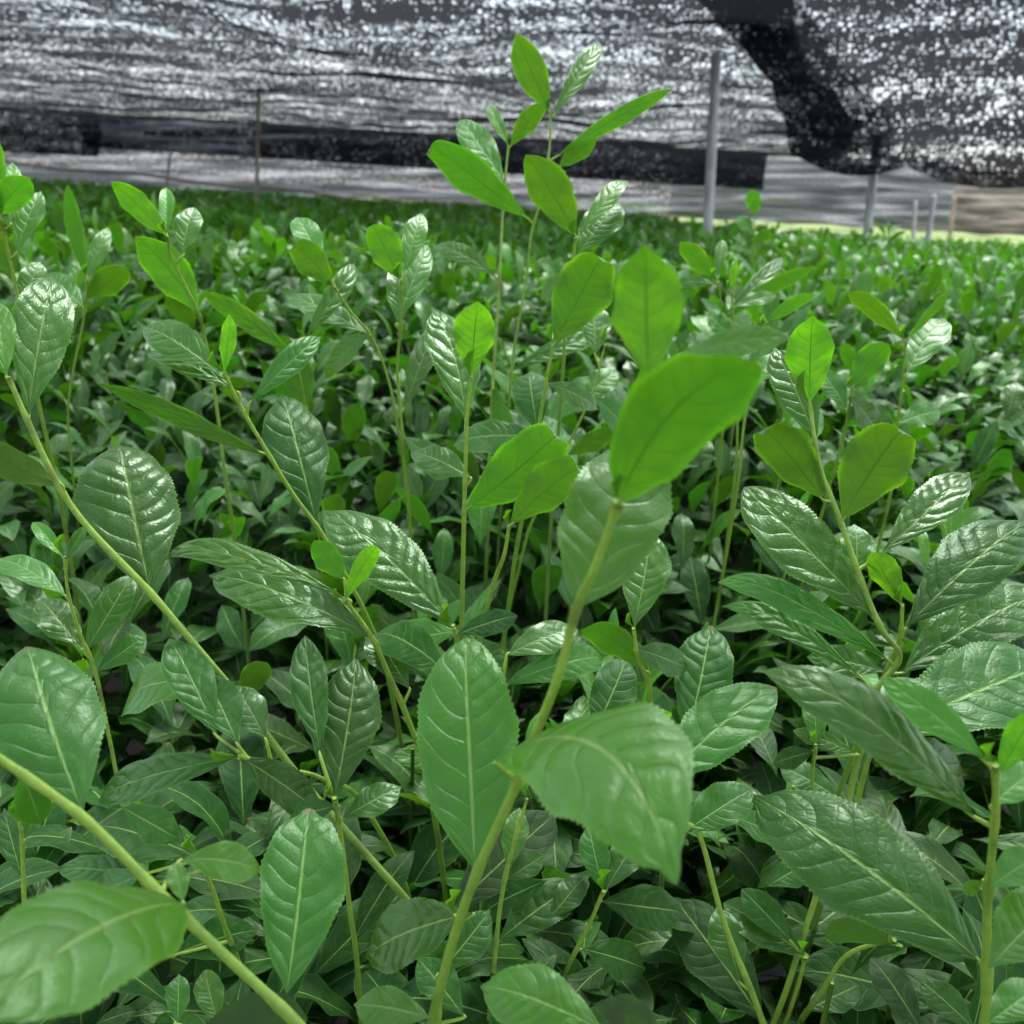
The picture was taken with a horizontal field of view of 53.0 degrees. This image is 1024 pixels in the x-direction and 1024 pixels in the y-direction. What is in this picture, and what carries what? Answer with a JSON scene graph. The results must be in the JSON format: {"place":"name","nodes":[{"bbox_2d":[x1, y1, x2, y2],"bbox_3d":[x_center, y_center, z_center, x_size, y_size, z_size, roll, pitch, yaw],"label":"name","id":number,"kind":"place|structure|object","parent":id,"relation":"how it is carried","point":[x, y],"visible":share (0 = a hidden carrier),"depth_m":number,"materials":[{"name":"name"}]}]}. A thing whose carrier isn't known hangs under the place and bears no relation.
{"place":"outdoors","nodes":[
{"label":"outdoors","id":0,"kind":"place"},
{"bbox_2d":[0,172,1023,1023],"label":"ground","id":1,"kind":"structure","parent":0,"point":[134,746],"depth_m":3.36,"materials":[{"name":"soil"}]},
{"bbox_2d":[255,92,259,200],"bbox_3d":[-2.983,-3.840,11.998,0.050,2.184,0.710,1,17,-6],"label":"net post","id":2,"kind":"object","parent":1,"relation":"on","point":[257,146],"visible":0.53,"depth_m":11.98,"materials":[{"name":"grey metal"}]},
{"bbox_2d":[0,0,821,159],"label":"shade net","id":3,"kind":"object","parent":2,"relation":"attached to","point":[394,18],"visible":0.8,"depth_m":8.46,"materials":[{"name":"fabric"}]},
{"bbox_2d":[0,107,101,156],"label":"net curtain","id":4,"kind":"object","parent":3,"relation":"hanging from","point":[53,135],"visible":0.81,"depth_m":19.23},
{"bbox_2d":[0,112,955,228],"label":"net curtain","id":5,"kind":"object","parent":3,"relation":"hanging from","point":[823,198],"visible":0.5,"depth_m":20.14,"materials":[{"name":"fabric"}]},
{"bbox_2d":[81,114,766,189],"bbox_3d":[-1.711,-6.973,19.848,13.251,0.720,0.206,3,17,0],"label":"net band","id":6,"kind":"object","parent":5,"relation":"attached to","point":[624,163],"visible":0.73,"depth_m":19.86,"materials":[{"name":"fabric"}]},
{"bbox_2d":[738,0,895,161],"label":"net fold","id":7,"kind":"object","parent":3,"relation":"attached to","point":[839,103],"visible":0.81,"depth_m":6.02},
{"bbox_2d":[722,0,1023,188],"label":"net drape","id":8,"kind":"object","parent":3,"relation":"hanging from","point":[986,37],"visible":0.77,"depth_m":6.52,"materials":[{"name":"fabric"}]},
{"bbox_2d":[67,336,927,1023],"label":"tea canes","id":9,"kind":"object","parent":1,"relation":"on","point":[831,984],"visible":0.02,"depth_m":0.81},
{"bbox_2d":[479,713,616,983],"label":"tea shoot","id":10,"kind":"object","parent":9,"relation":"in","point":[528,734],"visible":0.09,"depth_m":0.80,"materials":[{"name":"green plant"}]},
{"bbox_2d":[629,682,746,829],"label":"tea shoot","id":11,"kind":"object","parent":9,"relation":"in","point":[657,693],"visible":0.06,"depth_m":0.93,"materials":[{"name":"green plant"}]},
{"bbox_2d":[0,251,1020,355],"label":"tea bed","id":12,"kind":"object","parent":1,"relation":"on","point":[116,302],"depth_m":2.72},
{"bbox_2d":[0,174,1023,1023],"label":"tea foliage","id":13,"kind":"object","parent":12,"relation":"on","point":[246,244],"visible":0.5,"depth_m":1.18,"materials":[{"name":"green plant"}]},
{"bbox_2d":[0,144,81,627],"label":"tea shoot","id":14,"kind":"object","parent":13,"relation":"on","point":[22,200],"visible":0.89,"depth_m":0.82,"materials":[{"name":"green plant"}]},
{"bbox_2d":[0,801,81,1016],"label":"tea shoot","id":15,"kind":"object","parent":13,"relation":"on","point":[13,836],"visible":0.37,"depth_m":0.58,"materials":[{"name":"green plant"}]},
{"bbox_2d":[11,241,114,443],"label":"tea shoot","id":16,"kind":"object","parent":13,"relation":"on","point":[77,274],"visible":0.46,"depth_m":1.50,"materials":[{"name":"green plant"}]},
{"bbox_2d":[0,574,134,762],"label":"tea shoot","id":17,"kind":"object","parent":13,"relation":"on","point":[13,587],"visible":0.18,"depth_m":0.98,"materials":[{"name":"green plant"}]},
{"bbox_2d":[0,522,145,888],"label":"tea shoot","id":18,"kind":"object","parent":13,"relation":"on","point":[58,619],"visible":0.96,"depth_m":0.62,"materials":[{"name":"green plant"}]},
{"bbox_2d":[47,184,129,692],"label":"tea shoot","id":19,"kind":"object","parent":13,"relation":"on","point":[111,280],"visible":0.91,"depth_m":0.96,"materials":[{"name":"green plant"}]},
{"bbox_2d":[74,624,134,854],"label":"tea shoot","id":20,"kind":"object","parent":13,"relation":"on","point":[85,666],"visible":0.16,"depth_m":0.93,"materials":[{"name":"green plant"}]},
{"bbox_2d":[76,800,198,885],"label":"tea shoot","id":21,"kind":"object","parent":13,"relation":"on","point":[156,864],"visible":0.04,"depth_m":0.73,"materials":[{"name":"green plant"}]},
{"bbox_2d":[55,804,257,978],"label":"tea shoot","id":22,"kind":"object","parent":13,"relation":"on","point":[140,833],"visible":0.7,"depth_m":0.51,"materials":[{"name":"green plant"}]},
{"bbox_2d":[0,646,345,1023],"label":"tea shoot","id":23,"kind":"object","parent":13,"relation":"on","point":[79,946],"visible":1,"depth_m":0.37,"materials":[{"name":"green plant"}]},
{"bbox_2d":[111,181,250,664],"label":"tea shoot","id":24,"kind":"object","parent":13,"relation":"on","point":[166,267],"visible":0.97,"depth_m":0.78,"materials":[{"name":"green plant"}]},
{"bbox_2d":[165,288,222,412],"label":"tea shoot","id":25,"kind":"object","parent":13,"relation":"on","point":[181,312],"visible":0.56,"depth_m":1.57,"materials":[{"name":"green plant"}]},
{"bbox_2d":[96,969,307,1023],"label":"tea shoot","id":26,"kind":"object","parent":13,"relation":"on","point":[254,1007],"visible":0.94,"depth_m":0.48,"materials":[{"name":"green plant"}]},
{"bbox_2d":[0,277,409,899],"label":"tea shoot","id":27,"kind":"object","parent":13,"relation":"on","point":[122,507],"visible":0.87,"depth_m":0.55,"materials":[{"name":"green plant"}]},
{"bbox_2d":[5,160,434,203],"bbox_3d":[-5.291,-5.867,18.250,7.948,0.431,0.059,0,17,-10],"label":"bamboo rail","id":28,"kind":"object","parent":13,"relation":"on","point":[164,177],"visible":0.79,"depth_m":18.14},
{"bbox_2d":[99,314,409,836],"bbox_3d":[-0.163,0.205,0.791,0.099,0.724,0.242,16,21,36],"label":"tea shoot","id":29,"kind":"object","parent":13,"relation":"on","point":[293,442],"visible":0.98,"depth_m":0.67,"materials":[{"name":"green plant"}]},
{"bbox_2d":[99,639,410,897],"bbox_3d":[-0.119,0.338,0.645,0.227,0.562,0.085,-10,22,-36],"label":"tea shoot","id":30,"kind":"object","parent":13,"relation":"on","point":[204,694],"visible":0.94,"depth_m":0.53,"materials":[{"name":"green plant"}]},
{"bbox_2d":[201,291,329,680],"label":"tea shoot","id":31,"kind":"object","parent":13,"relation":"on","point":[299,386],"visible":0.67,"depth_m":0.80,"materials":[{"name":"green plant"}]},
{"bbox_2d":[238,293,331,396],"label":"tea shoot","id":32,"kind":"object","parent":13,"relation":"on","point":[305,320],"visible":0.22,"depth_m":1.48,"materials":[{"name":"green plant"}]},
{"bbox_2d":[167,538,448,934],"bbox_3d":[-0.110,0.300,0.662,0.197,0.625,0.105,-2,18,-16],"label":"tea shoot","id":33,"kind":"object","parent":13,"relation":"on","point":[268,586],"visible":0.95,"depth_m":0.57,"materials":[{"name":"green plant"}]},
{"bbox_2d":[261,326,368,416],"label":"tea shoot","id":34,"kind":"object","parent":13,"relation":"on","point":[315,406],"visible":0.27,"depth_m":1.34,"materials":[{"name":"green plant"}]},
{"bbox_2d":[265,776,387,851],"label":"tea shoot","id":35,"kind":"object","parent":13,"relation":"on","point":[358,786],"visible":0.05,"depth_m":0.83,"materials":[{"name":"green plant"}]},
{"bbox_2d":[295,534,377,674],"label":"tea shoot","id":36,"kind":"object","parent":13,"relation":"on","point":[332,665],"visible":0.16,"depth_m":1.04,"materials":[{"name":"green plant"}]},
{"bbox_2d":[289,636,401,1023],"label":"tea shoot","id":37,"kind":"object","parent":13,"relation":"on","point":[339,713],"visible":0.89,"depth_m":0.52,"materials":[{"name":"green plant"}]},
{"bbox_2d":[313,571,399,709],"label":"tea shoot","id":38,"kind":"object","parent":13,"relation":"on","point":[332,582],"visible":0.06,"depth_m":1.06,"materials":[{"name":"green plant"}]},
{"bbox_2d":[283,580,431,799],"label":"tea shoot","id":39,"kind":"object","parent":13,"relation":"on","point":[344,645],"visible":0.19,"depth_m":0.95,"materials":[{"name":"green plant"}]},
{"bbox_2d":[286,217,433,617],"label":"tea shoot","id":40,"kind":"object","parent":13,"relation":"on","point":[308,254],"visible":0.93,"depth_m":0.84,"materials":[{"name":"green plant"}]},
{"bbox_2d":[349,243,429,354],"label":"tea shoot","id":41,"kind":"object","parent":13,"relation":"on","point":[382,292],"visible":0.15,"depth_m":1.86,"materials":[{"name":"green plant"}]},
{"bbox_2d":[350,600,459,744],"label":"tea shoot","id":42,"kind":"object","parent":13,"relation":"on","point":[379,624],"visible":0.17,"depth_m":0.95,"materials":[{"name":"green plant"}]},
{"bbox_2d":[366,213,448,704],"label":"tea shoot","id":43,"kind":"object","parent":13,"relation":"on","point":[406,280],"visible":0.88,"depth_m":0.80,"materials":[{"name":"green plant"}]},
{"bbox_2d":[392,717,429,888],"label":"tea shoot","id":44,"kind":"object","parent":13,"relation":"on","point":[402,756],"visible":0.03,"depth_m":0.80,"materials":[{"name":"green plant"}]},
{"bbox_2d":[322,510,516,912],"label":"tea shoot","id":45,"kind":"object","parent":13,"relation":"on","point":[402,572],"visible":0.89,"depth_m":0.58,"materials":[{"name":"green plant"}]},
{"bbox_2d":[354,889,491,1023],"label":"tea shoot","id":46,"kind":"object","parent":13,"relation":"on","point":[407,931],"visible":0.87,"depth_m":0.47,"materials":[{"name":"green plant"}]},
{"bbox_2d":[417,580,500,675],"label":"tea shoot","id":47,"kind":"object","parent":13,"relation":"on","point":[476,608],"visible":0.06,"depth_m":0.89,"materials":[{"name":"green plant"}]},
{"bbox_2d":[399,793,526,901],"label":"tea shoot","id":48,"kind":"object","parent":13,"relation":"on","point":[419,800],"visible":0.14,"depth_m":0.73,"materials":[{"name":"green plant"}]},
{"bbox_2d":[427,576,504,647],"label":"tea shoot","id":49,"kind":"object","parent":13,"relation":"on","point":[474,592],"visible":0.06,"depth_m":1.08,"materials":[{"name":"green plant"}]},
{"bbox_2d":[435,333,517,443],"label":"tea shoot","id":50,"kind":"object","parent":13,"relation":"on","point":[500,352],"visible":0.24,"depth_m":1.64,"materials":[{"name":"green plant"}]},
{"bbox_2d":[407,302,568,865],"bbox_3d":[-0.042,0.219,0.743,0.088,0.738,0.108,-9,21,-34],"label":"tea shoot","id":51,"kind":"object","parent":13,"relation":"on","point":[460,346],"visible":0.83,"depth_m":0.65,"materials":[{"name":"green plant"}]},
{"bbox_2d":[433,103,545,638],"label":"tea shoot","id":52,"kind":"object","parent":13,"relation":"on","point":[477,138],"visible":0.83,"depth_m":0.98,"materials":[{"name":"green plant"}]},
{"bbox_2d":[420,810,588,994],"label":"tea shoot","id":53,"kind":"object","parent":13,"relation":"on","point":[569,893],"visible":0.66,"depth_m":0.57,"materials":[{"name":"green plant"}]},
{"bbox_2d":[447,455,580,893],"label":"tea shoot","id":54,"kind":"object","parent":13,"relation":"on","point":[546,487],"visible":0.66,"depth_m":0.60,"materials":[{"name":"green plant"}]},
{"bbox_2d":[355,193,689,217],"bbox_3d":[0.247,-5.689,19.156,6.289,0.152,0.042,1,17,-6],"label":"bamboo rail","id":55,"kind":"object","parent":13,"relation":"on","point":[472,202],"visible":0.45,"depth_m":18.99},
{"bbox_2d":[487,781,572,1020],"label":"tea shoot","id":56,"kind":"object","parent":13,"relation":"on","point":[535,915],"visible":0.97,"depth_m":0.55,"materials":[{"name":"green plant"}]},
{"bbox_2d":[453,252,614,976],"bbox_3d":[-0.009,0.181,0.825,0.085,0.766,0.123,-7,20,-29],"label":"tea shoot","id":57,"kind":"object","parent":13,"relation":"on","point":[583,287],"visible":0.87,"depth_m":0.71,"materials":[{"name":"green plant"}]},
{"bbox_2d":[483,356,587,442],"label":"tea shoot","id":58,"kind":"object","parent":13,"relation":"on","point":[502,379],"visible":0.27,"depth_m":1.18,"materials":[{"name":"green plant"}]},
{"bbox_2d":[476,620,602,979],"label":"tea shoot","id":59,"kind":"object","parent":13,"relation":"on","point":[544,639],"visible":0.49,"depth_m":0.54,"materials":[{"name":"green plant"}]},
{"bbox_2d":[427,34,671,642],"bbox_3d":[0.012,0.014,1.072,0.215,0.940,0.105,3,17,0],"label":"tea shoot","id":60,"kind":"object","parent":13,"relation":"on","point":[464,170],"visible":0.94,"depth_m":0.94,"materials":[{"name":"green plant"}]},
{"bbox_2d":[510,310,622,610],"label":"tea shoot","id":61,"kind":"object","parent":13,"relation":"on","point":[599,383],"visible":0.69,"depth_m":0.91,"materials":[{"name":"green plant"}]},
{"bbox_2d":[480,963,656,1023],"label":"tea shoot","id":62,"kind":"object","parent":13,"relation":"on","point":[536,993],"visible":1,"depth_m":0.38,"materials":[{"name":"green plant"}]},
{"bbox_2d":[523,155,627,700],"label":"tea shoot","id":63,"kind":"object","parent":13,"relation":"on","point":[549,185],"visible":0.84,"depth_m":0.77,"materials":[{"name":"green plant"}]},
{"bbox_2d":[548,421,602,622],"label":"tea shoot","id":64,"kind":"object","parent":13,"relation":"on","point":[558,512],"visible":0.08,"depth_m":1.04,"materials":[{"name":"green plant"}]},
{"bbox_2d":[532,416,665,642],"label":"tea shoot","id":65,"kind":"object","parent":13,"relation":"on","point":[551,423],"visible":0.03,"depth_m":1.12,"materials":[{"name":"green plant"}]},
{"bbox_2d":[416,245,791,1023],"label":"tea shoot","id":66,"kind":"object","parent":13,"relation":"on","point":[618,779],"visible":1,"depth_m":0.31,"materials":[{"name":"green plant"}]},
{"bbox_2d":[518,695,696,832],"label":"tea shoot","id":67,"kind":"object","parent":13,"relation":"on","point":[579,707],"visible":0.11,"depth_m":0.86,"materials":[{"name":"green plant"}]},
{"bbox_2d":[561,828,682,981],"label":"tea shoot","id":68,"kind":"object","parent":13,"relation":"on","point":[650,908],"visible":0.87,"depth_m":0.57,"materials":[{"name":"green plant"}]},
{"bbox_2d":[581,608,678,710],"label":"tea shoot","id":69,"kind":"object","parent":13,"relation":"on","point":[613,618],"visible":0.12,"depth_m":0.91,"materials":[{"name":"green plant"}]},
{"bbox_2d":[580,539,686,1012],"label":"tea shoot","id":70,"kind":"object","parent":13,"relation":"on","point":[614,684],"visible":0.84,"depth_m":0.58,"materials":[{"name":"green plant"}]},
{"bbox_2d":[579,672,733,847],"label":"tea shoot","id":71,"kind":"object","parent":13,"relation":"on","point":[587,680],"visible":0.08,"depth_m":0.78,"materials":[{"name":"green plant"}]},
{"bbox_2d":[671,625,777,1023],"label":"tea shoot","id":72,"kind":"object","parent":13,"relation":"on","point":[722,717],"visible":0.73,"depth_m":0.55,"materials":[{"name":"green plant"}]},
{"bbox_2d":[699,260,775,782],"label":"tea shoot","id":73,"kind":"object","parent":13,"relation":"on","point":[717,323],"visible":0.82,"depth_m":0.93,"materials":[{"name":"green plant"}]},
{"bbox_2d":[717,189,769,578],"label":"tea shoot","id":74,"kind":"object","parent":13,"relation":"on","point":[753,201],"visible":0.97,"depth_m":1.96,"materials":[{"name":"green plant"}]},
{"bbox_2d":[679,240,815,630],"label":"tea shoot","id":75,"kind":"object","parent":13,"relation":"on","point":[765,277],"visible":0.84,"depth_m":0.95,"materials":[{"name":"green plant"}]},
{"bbox_2d":[683,294,815,884],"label":"tea shoot","id":76,"kind":"object","parent":13,"relation":"on","point":[788,306],"visible":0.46,"depth_m":0.84,"materials":[{"name":"green plant"}]},
{"bbox_2d":[724,327,789,510],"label":"tea shoot","id":77,"kind":"object","parent":13,"relation":"on","point":[757,393],"visible":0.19,"depth_m":1.34,"materials":[{"name":"green plant"}]},
{"bbox_2d":[723,810,808,1023],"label":"tea shoot","id":78,"kind":"object","parent":13,"relation":"on","point":[758,915],"visible":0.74,"depth_m":0.57,"materials":[{"name":"green plant"}]},
{"bbox_2d":[726,295,814,447],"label":"tea shoot","id":79,"kind":"object","parent":13,"relation":"on","point":[742,318],"visible":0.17,"depth_m":1.50,"materials":[{"name":"green plant"}]},
{"bbox_2d":[735,749,812,953],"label":"tea shoot","id":80,"kind":"object","parent":13,"relation":"on","point":[747,840],"visible":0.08,"depth_m":0.76,"materials":[{"name":"green plant"}]},
{"bbox_2d":[731,409,837,638],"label":"tea shoot","id":81,"kind":"object","parent":13,"relation":"on","point":[797,493],"visible":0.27,"depth_m":1.18,"materials":[{"name":"green plant"}]},
{"bbox_2d":[731,606,849,703],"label":"tea shoot","id":82,"kind":"object","parent":13,"relation":"on","point":[793,656],"visible":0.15,"depth_m":1.04,"materials":[{"name":"green plant"}]},
{"bbox_2d":[736,492,892,678],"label":"tea shoot","id":83,"kind":"object","parent":13,"relation":"on","point":[791,579],"visible":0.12,"depth_m":1.04,"materials":[{"name":"green plant"}]},
{"bbox_2d":[773,708,859,1017],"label":"tea shoot","id":84,"kind":"object","parent":13,"relation":"on","point":[798,772],"visible":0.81,"depth_m":0.61,"materials":[{"name":"green plant"}]},
{"bbox_2d":[774,342,890,741],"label":"tea shoot","id":85,"kind":"object","parent":13,"relation":"on","point":[870,361],"visible":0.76,"depth_m":0.79,"materials":[{"name":"green plant"}]},
{"bbox_2d":[788,610,884,763],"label":"tea shoot","id":86,"kind":"object","parent":13,"relation":"on","point":[872,680],"visible":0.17,"depth_m":0.91,"materials":[{"name":"green plant"}]},
{"bbox_2d":[718,316,970,1012],"bbox_3d":[0.183,0.249,0.671,0.140,0.747,0.081,6,17,9],"label":"tea shoot","id":87,"kind":"object","parent":13,"relation":"on","point":[796,538],"visible":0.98,"depth_m":0.59,"materials":[{"name":"green plant"}]},
{"bbox_2d":[808,580,904,665],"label":"tea shoot","id":88,"kind":"object","parent":13,"relation":"on","point":[849,617],"visible":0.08,"depth_m":1.06,"materials":[{"name":"green plant"}]},
{"bbox_2d":[757,854,963,907],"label":"tea shoot","id":89,"kind":"object","parent":13,"relation":"on","point":[770,864],"visible":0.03,"depth_m":0.71,"materials":[{"name":"green plant"}]},
{"bbox_2d":[811,289,951,896],"bbox_3d":[0.318,0.167,0.963,0.066,0.747,0.178,14,20,31],"label":"tea shoot","id":90,"kind":"object","parent":13,"relation":"on","point":[926,339],"visible":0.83,"depth_m":0.85,"materials":[{"name":"green plant"}]},
{"bbox_2d":[797,917,972,1023],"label":"tea shoot","id":91,"kind":"object","parent":13,"relation":"on","point":[893,986],"visible":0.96,"depth_m":0.53,"materials":[{"name":"green plant"}]},
{"bbox_2d":[752,665,1023,1023],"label":"tea shoot","id":92,"kind":"object","parent":13,"relation":"on","point":[840,855],"visible":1,"depth_m":0.40,"materials":[{"name":"green plant"}]},
{"bbox_2d":[769,641,1023,1023],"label":"tea shoot","id":93,"kind":"object","parent":13,"relation":"on","point":[978,685],"visible":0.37,"depth_m":0.54,"materials":[{"name":"green plant"}]},
{"bbox_2d":[784,520,1023,1008],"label":"tea shoot","id":94,"kind":"object","parent":13,"relation":"on","point":[966,594],"visible":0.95,"depth_m":0.62,"materials":[{"name":"green plant"}]},
{"bbox_2d":[878,532,929,679],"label":"tea shoot","id":95,"kind":"object","parent":13,"relation":"on","point":[924,547],"visible":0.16,"depth_m":0.94,"materials":[{"name":"green plant"}]},
{"bbox_2d":[875,508,964,585],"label":"tea shoot","id":96,"kind":"object","parent":13,"relation":"on","point":[951,524],"visible":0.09,"depth_m":1.05,"materials":[{"name":"green plant"}]},
{"bbox_2d":[893,422,956,512],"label":"tea shoot","id":97,"kind":"object","parent":13,"relation":"on","point":[941,469],"visible":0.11,"depth_m":1.24,"materials":[{"name":"green plant"}]},
{"bbox_2d":[875,540,1023,573],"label":"tea shoot","id":98,"kind":"object","parent":13,"relation":"on","point":[914,556],"visible":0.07,"depth_m":1.04,"materials":[{"name":"green plant"}]},
{"bbox_2d":[703,52,721,232],"bbox_3d":[1.181,-1.720,6.198,0.080,2.019,0.673,3,17,0],"label":"net post","id":99,"kind":"object","parent":1,"relation":"on","point":[712,129],"visible":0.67,"depth_m":6.17,"materials":[{"name":"metal"}]},
{"bbox_2d":[851,169,877,381],"bbox_3d":[2.474,-1.784,7.198,0.074,1.688,0.576,6,17,8],"label":"net post","id":100,"kind":"object","parent":1,"relation":"on","point":[870,198],"visible":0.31,"depth_m":7.17,"materials":[{"name":"metal"}]},
{"bbox_2d":[0,0,1023,192],"label":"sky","id":101,"kind":"structure","parent":0,"point":[885,94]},
{"bbox_2d":[583,200,1023,244],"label":"meadow","id":102,"kind":"structure","parent":0,"point":[1015,239],"depth_m":25.61,"materials":[{"name":"green plant"}]},
{"bbox_2d":[676,162,1023,235],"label":"net curtain","id":103,"kind":"object","parent":102,"relation":"on","point":[988,211],"visible":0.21,"depth_m":26.28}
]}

